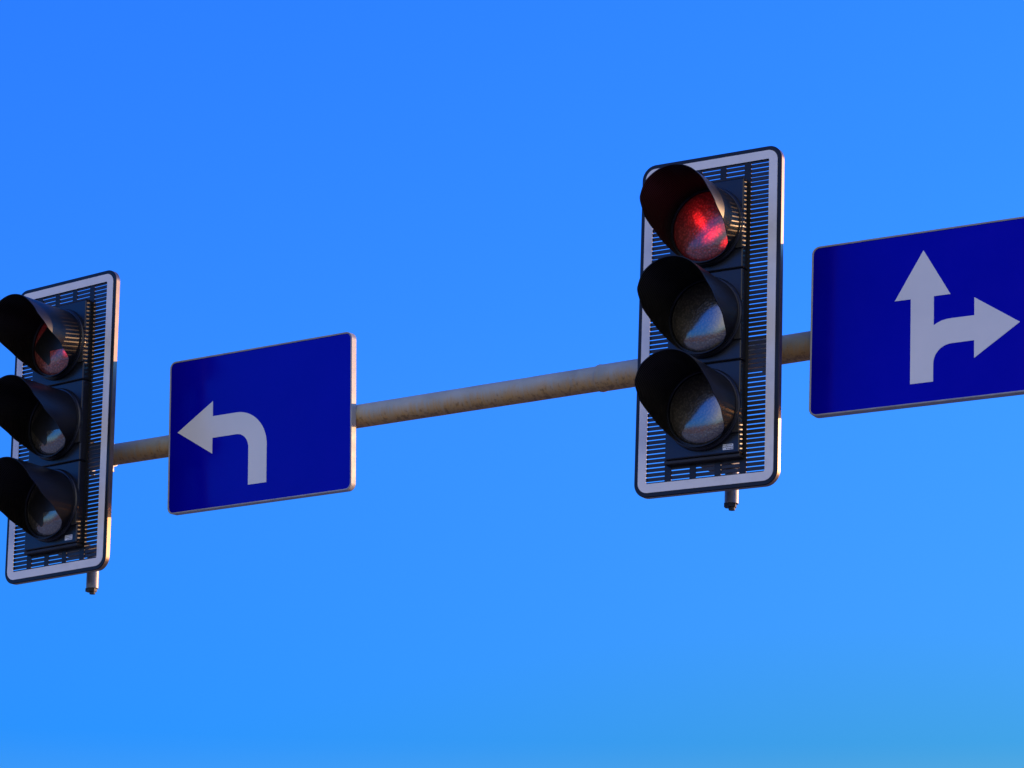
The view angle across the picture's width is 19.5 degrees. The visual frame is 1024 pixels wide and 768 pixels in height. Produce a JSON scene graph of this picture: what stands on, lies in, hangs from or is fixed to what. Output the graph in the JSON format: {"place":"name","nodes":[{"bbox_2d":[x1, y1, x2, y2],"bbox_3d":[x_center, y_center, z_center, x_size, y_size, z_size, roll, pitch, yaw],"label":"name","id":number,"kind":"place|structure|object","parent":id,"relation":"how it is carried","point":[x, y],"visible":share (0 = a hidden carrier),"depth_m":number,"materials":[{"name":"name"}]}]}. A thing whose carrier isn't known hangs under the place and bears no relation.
{"place":"outdoors","nodes":[
{"label":"outdoors","id":0,"kind":"place"},
{"bbox_2d":[0,0,1023,767],"label":"sky","id":1,"kind":"structure","parent":0,"point":[452,188],"materials":[{"name":"blue"}]},
{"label":"pavement","id":2,"kind":"structure","parent":0,"visible":0},
{"bbox_2d":[90,331,809,475],"bbox_3d":[2.141,1.811,10.437,9.960,5.409,0.500,-9,-19,31],"label":"signal mast","id":3,"kind":"object","parent":2,"relation":"on","point":[622,374],"visible":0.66,"depth_m":12.36,"materials":[{"name":"grey metal"}]},
{"bbox_2d":[0,270,119,594],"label":"traffic light","id":4,"kind":"object","parent":3,"relation":"attached to","point":[46,419],"visible":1,"depth_m":13.07,"materials":[{"name":"black plastic"}]},
{"bbox_2d":[167,332,355,514],"bbox_3d":[-1.097,0.178,12.972,1.005,0.693,0.035,-9,-16,32],"label":"lane sign","id":5,"kind":"object","parent":3,"relation":"attached to","point":[265,424],"visible":1,"depth_m":12.95,"materials":[{"name":"blue metal"}]},
{"bbox_2d":[634,146,784,510],"bbox_3d":[0.710,-0.231,11.474,0.620,1.412,0.577,11,-19,-32],"label":"traffic light","id":6,"kind":"object","parent":3,"relation":"attached to","point":[693,379],"visible":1,"depth_m":11.41,"materials":[{"name":"black plastic"}]},
{"bbox_2d":[809,216,1023,417],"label":"lane sign","id":7,"kind":"object","parent":3,"relation":"attached to","point":[921,318],"visible":1,"depth_m":11.31,"materials":[{"name":"blue metal"}]}
]}

